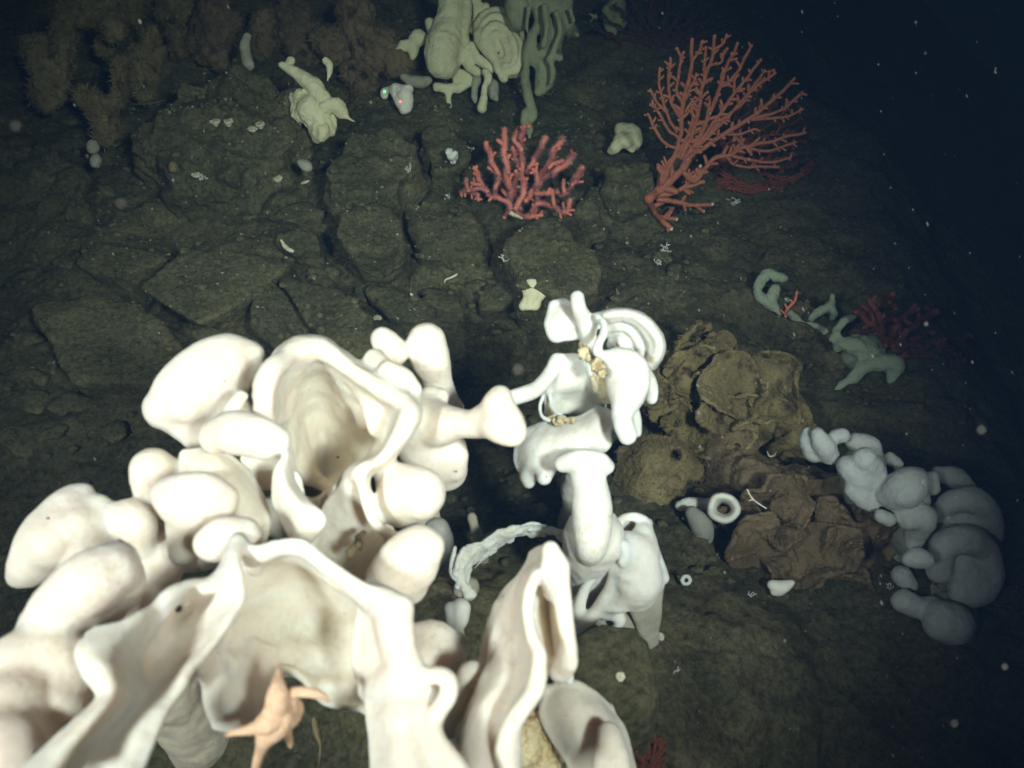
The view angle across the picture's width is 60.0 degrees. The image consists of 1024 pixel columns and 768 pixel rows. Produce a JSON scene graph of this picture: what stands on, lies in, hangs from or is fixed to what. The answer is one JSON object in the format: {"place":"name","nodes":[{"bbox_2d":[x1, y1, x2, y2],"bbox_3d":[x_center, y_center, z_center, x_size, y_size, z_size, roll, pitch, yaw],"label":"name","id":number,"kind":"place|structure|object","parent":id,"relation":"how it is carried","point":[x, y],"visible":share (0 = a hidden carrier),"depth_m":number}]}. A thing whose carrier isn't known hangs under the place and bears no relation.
{"place":"outdoors","nodes":[
{"label":"outdoors","id":0,"kind":"place"},
{"bbox_2d":[0,0,1023,767],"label":"sea floor","id":1,"kind":"structure","parent":0,"point":[842,702],"depth_m":2.73},
{"bbox_2d":[0,425,33,458],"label":"stone","id":2,"kind":"object","parent":1,"relation":"on","point":[21,447],"visible":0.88,"depth_m":2.20},
{"bbox_2d":[12,329,46,345],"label":"stone","id":3,"kind":"object","parent":1,"relation":"on","point":[25,337],"visible":0.99,"depth_m":2.48},
{"bbox_2d":[21,389,49,413],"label":"stone","id":4,"kind":"object","parent":1,"relation":"on","point":[35,404],"visible":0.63,"depth_m":2.34},
{"bbox_2d":[23,368,49,386],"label":"stone","id":5,"kind":"object","parent":1,"relation":"on","point":[38,376],"visible":1,"depth_m":2.39},
{"bbox_2d":[0,141,94,238],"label":"rock","id":6,"kind":"object","parent":1,"relation":"on","point":[60,197],"visible":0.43,"depth_m":2.92},
{"bbox_2d":[37,424,69,442],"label":"stone","id":7,"kind":"object","parent":1,"relation":"on","point":[47,434],"visible":0.98,"depth_m":2.19},
{"bbox_2d":[50,362,59,374],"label":"stone","id":8,"kind":"object","parent":1,"relation":"on","point":[54,367],"visible":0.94,"depth_m":2.42},
{"bbox_2d":[51,254,76,267],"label":"stone","id":9,"kind":"object","parent":1,"relation":"on","point":[61,260],"visible":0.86,"depth_m":2.74},
{"bbox_2d":[46,391,91,415],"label":"stone","id":10,"kind":"object","parent":1,"relation":"on","point":[65,401],"visible":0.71,"depth_m":2.29},
{"bbox_2d":[59,113,85,124],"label":"stone","id":11,"kind":"object","parent":1,"relation":"on","point":[74,119],"visible":1,"depth_m":3.40},
{"bbox_2d":[14,0,133,114],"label":"brown sponge","id":12,"kind":"object","parent":1,"relation":"on","point":[50,65],"visible":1,"depth_m":3.16},
{"bbox_2d":[71,397,92,410],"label":"stone","id":13,"kind":"object","parent":1,"relation":"on","point":[88,403],"visible":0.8,"depth_m":2.28},
{"bbox_2d":[86,139,101,167],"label":"bead sponge","id":14,"kind":"object","parent":1,"relation":"on","point":[93,148],"visible":1,"depth_m":2.93},
{"bbox_2d":[68,49,133,152],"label":"brown sponge","id":15,"kind":"object","parent":1,"relation":"on","point":[105,122],"visible":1,"depth_m":3.02},
{"bbox_2d":[85,149,116,162],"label":"stone","id":16,"kind":"object","parent":1,"relation":"on","point":[106,156],"visible":0.57,"depth_m":3.27},
{"bbox_2d":[99,184,115,196],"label":"stone","id":17,"kind":"object","parent":1,"relation":"on","point":[107,190],"visible":1,"depth_m":3.03},
{"bbox_2d":[32,294,185,399],"bbox_3d":[-1.063,-0.056,2.476,0.328,0.342,0.527,-29,52,-26],"label":"rock slab","id":18,"kind":"object","parent":1,"relation":"on","point":[127,371],"visible":0.66,"depth_m":2.33},
{"bbox_2d":[101,420,126,442],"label":"stone","id":19,"kind":"object","parent":1,"relation":"on","point":[114,431],"visible":0.99,"depth_m":2.21},
{"bbox_2d":[76,241,167,294],"bbox_3d":[-1.185,-0.344,2.746,0.266,0.168,0.167,8,46,8],"label":"rock slab","id":20,"kind":"object","parent":1,"relation":"on","point":[102,267],"visible":0.72,"depth_m":2.68},
{"bbox_2d":[90,22,170,108],"bbox_3d":[-1.420,-1.232,3.373,0.327,0.263,0.240,32,53,28],"label":"brown sponge","id":21,"kind":"object","parent":1,"relation":"on","point":[147,54],"visible":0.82,"depth_m":3.33},
{"bbox_2d":[0,447,270,767],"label":"lobed sponge","id":22,"kind":"object","parent":1,"relation":"on","point":[171,521],"visible":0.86,"depth_m":0.93},
{"bbox_2d":[131,197,176,227],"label":"stone","id":23,"kind":"object","parent":1,"relation":"on","point":[160,214],"visible":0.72,"depth_m":2.93},
{"bbox_2d":[113,0,196,30],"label":"brown sponge","id":24,"kind":"object","parent":1,"relation":"on","point":[167,13],"visible":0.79,"depth_m":3.77},
{"bbox_2d":[146,301,163,315],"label":"stone","id":25,"kind":"object","parent":1,"relation":"on","point":[155,308],"visible":0.59,"depth_m":2.59},
{"bbox_2d":[146,250,175,261],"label":"stone","id":26,"kind":"object","parent":1,"relation":"on","point":[170,257],"visible":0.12,"depth_m":2.78},
{"bbox_2d":[162,0,245,75],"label":"brown sponge","id":27,"kind":"object","parent":1,"relation":"on","point":[211,33],"visible":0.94,"depth_m":3.55},
{"bbox_2d":[142,248,299,330],"bbox_3d":[-0.831,-0.281,2.587,0.321,0.198,0.388,25,50,23],"label":"rock slab","id":28,"kind":"object","parent":1,"relation":"on","point":[217,309],"visible":0.8,"depth_m":2.49},
{"bbox_2d":[130,61,315,224],"bbox_3d":[-0.962,-0.682,3.156,0.597,0.787,0.588,-28,51,-25],"label":"outcrop","id":29,"kind":"object","parent":1,"relation":"on","point":[151,163],"visible":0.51,"depth_m":2.90},
{"bbox_2d":[168,161,177,172],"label":"tuft sponge","id":30,"kind":"object","parent":29,"relation":"on","point":[173,166],"visible":1,"depth_m":2.74},
{"bbox_2d":[209,118,220,126],"bbox_3d":[-0.970,-0.856,2.907,0.033,0.026,0.032,18,48,17],"label":"barnacle","id":31,"kind":"object","parent":29,"relation":"on","point":[215,122],"visible":1,"depth_m":2.89},
{"bbox_2d":[223,118,232,126],"bbox_3d":[-0.920,-0.848,2.881,0.032,0.025,0.032,-15,47,-14],"label":"barnacle","id":32,"kind":"object","parent":29,"relation":"on","point":[228,122],"visible":1,"depth_m":2.87},
{"bbox_2d":[239,33,254,70],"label":"finger sponge","id":33,"kind":"object","parent":29,"relation":"on","point":[247,61],"visible":0.94,"depth_m":3.11},
{"bbox_2d":[255,121,264,128],"bbox_3d":[-0.820,-0.843,2.893,0.032,0.025,0.032,0,45,0],"label":"barnacle","id":34,"kind":"object","parent":29,"relation":"on","point":[260,125],"visible":1,"depth_m":2.88},
{"bbox_2d":[273,175,282,182],"bbox_3d":[-0.770,-0.674,2.921,0.032,0.023,0.032,0,45,0],"label":"barnacle","id":35,"kind":"object","parent":29,"relation":"on","point":[277,179],"visible":1,"depth_m":2.91},
{"bbox_2d":[297,159,312,171],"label":"vase sponge","id":36,"kind":"object","parent":29,"relation":"on","point":[305,165],"visible":1,"depth_m":2.82},
{"bbox_2d":[22,517,483,767],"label":"ruffled sponge","id":37,"kind":"object","parent":1,"relation":"on","point":[232,635],"visible":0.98,"depth_m":0.84},
{"bbox_2d":[224,667,329,767],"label":"sea star","id":38,"kind":"object","parent":37,"relation":"attached to","point":[278,718],"visible":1,"depth_m":0.78},
{"bbox_2d":[312,716,320,767],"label":"sponge shred","id":39,"kind":"object","parent":37,"relation":"hanging from","point":[316,729],"visible":1,"depth_m":1.10},
{"bbox_2d":[242,208,266,220],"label":"stone","id":40,"kind":"object","parent":1,"relation":"on","point":[246,218],"visible":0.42,"depth_m":2.92},
{"bbox_2d":[250,281,313,350],"bbox_3d":[-0.661,-0.146,2.547,0.191,0.273,0.306,-25,50,-23],"label":"rock slab","id":41,"kind":"object","parent":1,"relation":"on","point":[270,321],"visible":0.52,"depth_m":2.43},
{"bbox_2d":[243,0,322,67],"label":"brown sponge","id":42,"kind":"object","parent":1,"relation":"on","point":[284,24],"visible":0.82,"depth_m":3.64},
{"bbox_2d":[281,256,295,266],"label":"stone","id":43,"kind":"object","parent":1,"relation":"on","point":[290,259],"visible":0.37,"depth_m":2.74},
{"bbox_2d":[268,201,324,236],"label":"rock","id":44,"kind":"object","parent":1,"relation":"on","point":[303,217],"visible":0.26,"depth_m":2.91},
{"bbox_2d":[276,230,327,267],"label":"rock","id":45,"kind":"object","parent":1,"relation":"on","point":[307,247],"visible":0.69,"depth_m":2.71},
{"bbox_2d":[280,239,293,252],"bbox_3d":[-0.682,-0.415,2.680,0.051,0.032,0.016,24,50,22],"label":"shell fragment","id":46,"kind":"object","parent":45,"relation":"on","point":[287,248],"visible":1,"depth_m":2.68},
{"bbox_2d":[278,56,354,143],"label":"draped sponge","id":47,"kind":"object","parent":1,"relation":"on","point":[316,108],"visible":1,"depth_m":2.88},
{"bbox_2d":[322,57,332,80],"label":"finger sponge","id":48,"kind":"object","parent":47,"relation":"attached to","point":[327,62],"visible":1,"depth_m":2.90},
{"bbox_2d":[310,274,334,285],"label":"stone","id":49,"kind":"object","parent":1,"relation":"on","point":[322,279],"visible":0.45,"depth_m":2.71},
{"bbox_2d":[305,264,340,279],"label":"stone","id":50,"kind":"object","parent":1,"relation":"on","point":[334,272],"visible":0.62,"depth_m":2.74},
{"bbox_2d":[319,221,335,231],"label":"stone","id":51,"kind":"object","parent":1,"relation":"on","point":[323,227],"visible":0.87,"depth_m":2.90},
{"bbox_2d":[280,278,375,358],"bbox_3d":[-0.477,-0.153,2.457,0.186,0.226,0.486,-27,51,-24],"label":"rock slab","id":52,"kind":"object","parent":1,"relation":"on","point":[340,332],"visible":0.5,"depth_m":2.34},
{"bbox_2d":[142,323,526,580],"bbox_3d":[-0.229,0.229,1.409,0.550,0.878,0.415,30,52,27],"label":"cup sponge","id":53,"kind":"object","parent":1,"relation":"on","point":[319,433],"visible":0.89,"depth_m":1.10},
{"bbox_2d":[354,284,368,302],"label":"stone","id":54,"kind":"object","parent":1,"relation":"on","point":[359,292],"visible":0.59,"depth_m":2.66},
{"bbox_2d":[305,0,419,101],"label":"brown sponge","id":55,"kind":"object","parent":1,"relation":"on","point":[371,42],"visible":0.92,"depth_m":3.50},
{"bbox_2d":[336,202,409,289],"bbox_3d":[-0.409,-0.384,2.697,0.210,0.330,0.320,0,45,0],"label":"rock","id":56,"kind":"object","parent":1,"relation":"on","point":[381,271],"visible":0.9,"depth_m":2.57},
{"bbox_2d":[323,125,427,229],"bbox_3d":[-0.453,-0.587,2.964,0.306,0.459,0.386,25,50,23],"label":"rock","id":57,"kind":"object","parent":1,"relation":"on","point":[353,177],"visible":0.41,"depth_m":2.80},
{"bbox_2d":[380,83,412,114],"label":"ear sponge","id":58,"kind":"object","parent":1,"relation":"on","point":[401,95],"visible":1,"depth_m":3.35},
{"bbox_2d":[364,285,436,326],"bbox_3d":[-0.323,-0.195,2.666,0.276,0.225,0.188,15,47,15],"label":"rock slab","id":59,"kind":"object","parent":1,"relation":"on","point":[385,302],"visible":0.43,"depth_m":2.55},
{"bbox_2d":[116,67,692,350],"bbox_3d":[-0.423,-0.744,2.967,2.259,0.411,1.928,0,45,0],"label":"shell grit","id":60,"kind":"object","parent":1,"relation":"on","point":[390,160],"visible":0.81,"depth_m":2.88},
{"bbox_2d":[416,102,428,110],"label":"stone","id":61,"kind":"object","parent":1,"relation":"on","point":[420,106],"visible":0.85,"depth_m":3.46},
{"bbox_2d":[421,288,448,298],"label":"rock slab","id":62,"kind":"object","parent":1,"relation":"on","point":[430,290],"visible":0.06,"depth_m":2.64},
{"bbox_2d":[420,292,468,361],"bbox_3d":[-0.198,-0.090,2.610,0.167,0.287,0.341,0,45,0],"label":"rock","id":63,"kind":"object","parent":1,"relation":"on","point":[451,324],"visible":0.34,"depth_m":2.52},
{"bbox_2d":[419,125,471,186],"bbox_3d":[-0.235,-0.725,3.176,0.185,0.344,0.297,-10,46,-10],"label":"rock","id":64,"kind":"object","parent":1,"relation":"on","point":[448,174],"visible":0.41,"depth_m":3.04},
{"bbox_2d":[445,148,458,163],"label":"crust sponge","id":65,"kind":"object","parent":64,"relation":"on","point":[452,155],"visible":1,"depth_m":2.93},
{"bbox_2d":[404,202,490,272],"bbox_3d":[-0.211,-0.429,2.909,0.308,0.294,0.311,0,45,0],"label":"rock slab","id":66,"kind":"object","parent":1,"relation":"on","point":[476,251],"visible":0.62,"depth_m":2.77},
{"bbox_2d":[444,598,470,634],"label":"sea sponge","id":67,"kind":"object","parent":1,"relation":"on","point":[457,613],"visible":0.5,"depth_m":1.40},
{"bbox_2d":[451,359,469,381],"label":"stone","id":68,"kind":"object","parent":1,"relation":"on","point":[456,374],"visible":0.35,"depth_m":2.39},
{"bbox_2d":[395,0,526,112],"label":"folded sponge","id":69,"kind":"object","parent":1,"relation":"on","point":[458,57],"visible":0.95,"depth_m":3.37},
{"bbox_2d":[464,438,487,453],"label":"stone","id":70,"kind":"object","parent":1,"relation":"on","point":[476,445],"visible":0.18,"depth_m":2.15},
{"bbox_2d":[464,279,487,298],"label":"stone","id":71,"kind":"object","parent":1,"relation":"on","point":[472,288],"visible":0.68,"depth_m":2.72},
{"bbox_2d":[467,512,488,563],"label":"finger sponge","id":72,"kind":"object","parent":1,"relation":"on","point":[477,534],"visible":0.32,"depth_m":1.61},
{"bbox_2d":[485,278,505,284],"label":"stone","id":73,"kind":"object","parent":1,"relation":"on","point":[492,281],"visible":0.44,"depth_m":2.75},
{"bbox_2d":[478,281,513,318],"bbox_3d":[-0.037,-0.240,2.687,0.130,0.162,0.174,0,45,0],"label":"rock slab","id":74,"kind":"object","parent":1,"relation":"on","point":[491,304],"visible":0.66,"depth_m":2.61},
{"bbox_2d":[491,441,508,451],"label":"stone","id":75,"kind":"object","parent":1,"relation":"on","point":[499,447],"visible":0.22,"depth_m":2.16},
{"bbox_2d":[449,521,562,600],"bbox_3d":[-0.003,0.315,1.541,0.216,0.192,0.081,-15,47,-15],"label":"strap sponge","id":76,"kind":"object","parent":1,"relation":"on","point":[465,559],"visible":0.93,"depth_m":1.49},
{"bbox_2d":[491,329,527,358],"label":"stone","id":77,"kind":"object","parent":1,"relation":"on","point":[516,348],"visible":0.98,"depth_m":2.42},
{"bbox_2d":[455,541,577,767],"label":"folded sponge","id":78,"kind":"object","parent":1,"relation":"on","point":[528,644],"visible":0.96,"depth_m":0.90},
{"bbox_2d":[521,701,567,767],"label":"fibrous sponge","id":79,"kind":"object","parent":78,"relation":"on","point":[539,750],"visible":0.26,"depth_m":1.14},
{"bbox_2d":[460,122,585,219],"bbox_3d":[0.028,-0.657,2.764,0.413,0.364,0.181,0,45,0],"label":"bush coral","id":80,"kind":"object","parent":1,"relation":"on","point":[514,206],"visible":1,"depth_m":2.79},
{"bbox_2d":[504,0,579,138],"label":"sea sponge","id":81,"kind":"object","parent":1,"relation":"on","point":[554,24],"visible":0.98,"depth_m":3.25},
{"bbox_2d":[502,216,602,334],"bbox_3d":[0.114,-0.277,2.657,0.287,0.390,0.416,0,45,0],"label":"rock","id":82,"kind":"object","parent":1,"relation":"on","point":[541,233],"visible":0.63,"depth_m":2.49},
{"bbox_2d":[519,278,545,310],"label":"fan sponge","id":83,"kind":"object","parent":82,"relation":"on","point":[532,298],"visible":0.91,"depth_m":2.43},
{"bbox_2d":[548,200,608,246],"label":"rock","id":84,"kind":"object","parent":1,"relation":"on","point":[580,236],"visible":0.25,"depth_m":2.83},
{"bbox_2d":[510,291,665,608],"bbox_3d":[0.104,0.198,1.534,0.226,0.709,0.371,12,46,12],"label":"flower sponge","id":85,"kind":"object","parent":1,"relation":"on","point":[587,383],"visible":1,"depth_m":1.38},
{"bbox_2d":[573,512,668,648],"bbox_3d":[0.170,0.365,1.473,0.162,0.350,0.178,0,45,0],"label":"looped sponge","id":86,"kind":"object","parent":85,"relation":"attached to","point":[630,595],"visible":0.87,"depth_m":1.38},
{"bbox_2d":[539,679,636,767],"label":"hooded sponge","id":87,"kind":"object","parent":1,"relation":"on","point":[582,723],"visible":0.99,"depth_m":1.11},
{"bbox_2d":[574,186,604,219],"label":"stone","id":88,"kind":"object","parent":1,"relation":"on","point":[590,209],"visible":0.75,"depth_m":2.87},
{"bbox_2d":[589,10,602,21],"bbox_3d":[0.381,-1.659,4.013,0.062,0.045,0.043,-8,46,-8],"label":"sea star","id":89,"kind":"object","parent":1,"relation":"on","point":[596,16],"visible":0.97,"depth_m":4.01},
{"bbox_2d":[602,0,626,35],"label":"sea sponge","id":90,"kind":"object","parent":1,"relation":"on","point":[611,13],"visible":0.73,"depth_m":3.84},
{"bbox_2d":[573,625,658,760],"bbox_3d":[0.141,0.542,1.381,0.131,0.480,0.198,0,45,0],"label":"rock","id":91,"kind":"object","parent":1,"relation":"on","point":[606,653],"visible":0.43,"depth_m":1.20},
{"bbox_2d":[615,672,624,681],"bbox_3d":[0.146,0.395,1.192,0.014,0.010,0.014,0,45,0],"label":"barnacle","id":92,"kind":"object","parent":91,"relation":"on","point":[620,676],"visible":1,"depth_m":1.19},
{"bbox_2d":[607,122,642,154],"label":"cap sponge","id":93,"kind":"object","parent":1,"relation":"on","point":[628,137],"visible":1,"depth_m":3.16},
{"bbox_2d":[599,162,655,222],"bbox_3d":[0.384,-0.589,3.007,0.199,0.336,0.244,0,45,0],"label":"rock","id":94,"kind":"object","parent":1,"relation":"on","point":[622,200],"visible":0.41,"depth_m":2.87},
{"bbox_2d":[643,33,807,231],"bbox_3d":[0.657,-0.768,2.721,0.514,0.616,0.174,0,45,0],"label":"fan coral","id":95,"kind":"object","parent":94,"relation":"attached to","point":[663,190],"visible":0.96,"depth_m":2.72},
{"bbox_2d":[633,732,666,767],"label":"bush coral","id":96,"kind":"object","parent":1,"relation":"on","point":[655,758],"visible":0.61,"depth_m":1.37},
{"bbox_2d":[613,432,704,505],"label":"brown sponge","id":97,"kind":"object","parent":1,"relation":"on","point":[649,468],"visible":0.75,"depth_m":2.02},
{"bbox_2d":[652,248,671,263],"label":"stone","id":98,"kind":"object","parent":1,"relation":"on","point":[665,256],"visible":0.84,"depth_m":2.73},
{"bbox_2d":[592,0,744,48],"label":"fan coral","id":99,"kind":"object","parent":1,"relation":"on","point":[659,40],"visible":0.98,"depth_m":3.77},
{"bbox_2d":[667,263,681,280],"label":"stone","id":100,"kind":"object","parent":1,"relation":"on","point":[676,268],"visible":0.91,"depth_m":2.67},
{"bbox_2d":[680,574,691,585],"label":"ring sponge","id":101,"kind":"object","parent":1,"relation":"on","point":[688,582],"visible":1,"depth_m":1.70},
{"bbox_2d":[675,492,740,543],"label":"tube sponge","id":102,"kind":"object","parent":1,"relation":"on","point":[699,520],"visible":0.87,"depth_m":1.88},
{"bbox_2d":[700,206,723,219],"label":"stone","id":103,"kind":"object","parent":1,"relation":"on","point":[713,213],"visible":0.94,"depth_m":3.05},
{"bbox_2d":[639,316,817,460],"bbox_3d":[0.493,0.080,2.214,0.530,0.488,0.320,0,45,0],"label":"brown sponge","id":104,"kind":"object","parent":1,"relation":"on","point":[772,409],"visible":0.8,"depth_m":2.11},
{"bbox_2d":[698,428,780,499],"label":"brown sponge","id":105,"kind":"object","parent":1,"relation":"on","point":[718,473],"visible":0.45,"depth_m":2.09},
{"bbox_2d":[708,81,815,194],"bbox_3d":[0.885,-0.838,3.021,0.391,0.413,0.171,0,45,0],"label":"fan coral","id":106,"kind":"object","parent":1,"relation":"on","point":[777,182],"visible":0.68,"depth_m":3.08},
{"bbox_2d":[753,268,787,314],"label":"holed sponge","id":107,"kind":"object","parent":1,"relation":"on","point":[768,300],"visible":0.99,"depth_m":2.59},
{"bbox_2d":[767,580,794,595],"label":"flake sponge","id":108,"kind":"object","parent":1,"relation":"on","point":[779,587],"visible":1,"depth_m":1.80},
{"bbox_2d":[780,290,797,317],"bbox_3d":[0.816,-0.238,2.613,0.030,0.070,0.058,31,53,27],"label":"twig coral","id":109,"kind":"object","parent":1,"relation":"on","point":[790,305],"visible":0.98,"depth_m":2.62},
{"bbox_2d":[782,294,798,304],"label":"stone","id":110,"kind":"object","parent":1,"relation":"on","point":[791,296],"visible":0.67,"depth_m":2.66},
{"bbox_2d":[784,111,798,125],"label":"stone","id":111,"kind":"object","parent":1,"relation":"on","point":[791,119],"visible":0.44,"depth_m":3.40},
{"bbox_2d":[788,329,800,339],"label":"stone","id":112,"kind":"object","parent":1,"relation":"on","point":[791,335],"visible":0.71,"depth_m":2.62},
{"bbox_2d":[787,146,808,157],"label":"stone","id":113,"kind":"object","parent":1,"relation":"on","point":[798,150],"visible":0.6,"depth_m":3.22},
{"bbox_2d":[711,455,899,592],"bbox_3d":[0.686,0.391,1.981,0.546,0.495,0.398,0,45,0],"label":"brown sponge","id":114,"kind":"object","parent":1,"relation":"on","point":[822,550],"visible":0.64,"depth_m":1.88},
{"bbox_2d":[786,293,837,334],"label":"forked sponge","id":115,"kind":"object","parent":1,"relation":"on","point":[829,306],"visible":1,"depth_m":2.57},
{"bbox_2d":[829,314,905,389],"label":"arched sponge","id":116,"kind":"object","parent":1,"relation":"on","point":[865,347],"visible":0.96,"depth_m":2.42},
{"bbox_2d":[799,427,1005,645],"bbox_3d":[0.815,0.308,1.908,0.471,0.450,0.383,26,51,24],"label":"lobed sponge","id":117,"kind":"object","parent":1,"relation":"on","point":[957,556],"visible":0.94,"depth_m":1.79},
{"bbox_2d":[851,290,974,362],"bbox_3d":[1.085,-0.167,2.411,0.400,0.314,0.152,0,45,0],"label":"bush coral","id":118,"kind":"object","parent":1,"relation":"on","point":[874,317],"visible":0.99,"depth_m":2.41},
{"bbox_2d":[0,0,1023,639],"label":"gravel","id":119,"kind":"structure","parent":0,"point":[710,570],"depth_m":2.76},
{"bbox_2d":[2,2,1023,756],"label":"marine snow","id":120,"kind":"structure","parent":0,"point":[16,126],"depth_m":1.47},
{"bbox_2d":[922,0,1023,99],"label":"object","id":121,"kind":"structure","parent":0,"point":[994,48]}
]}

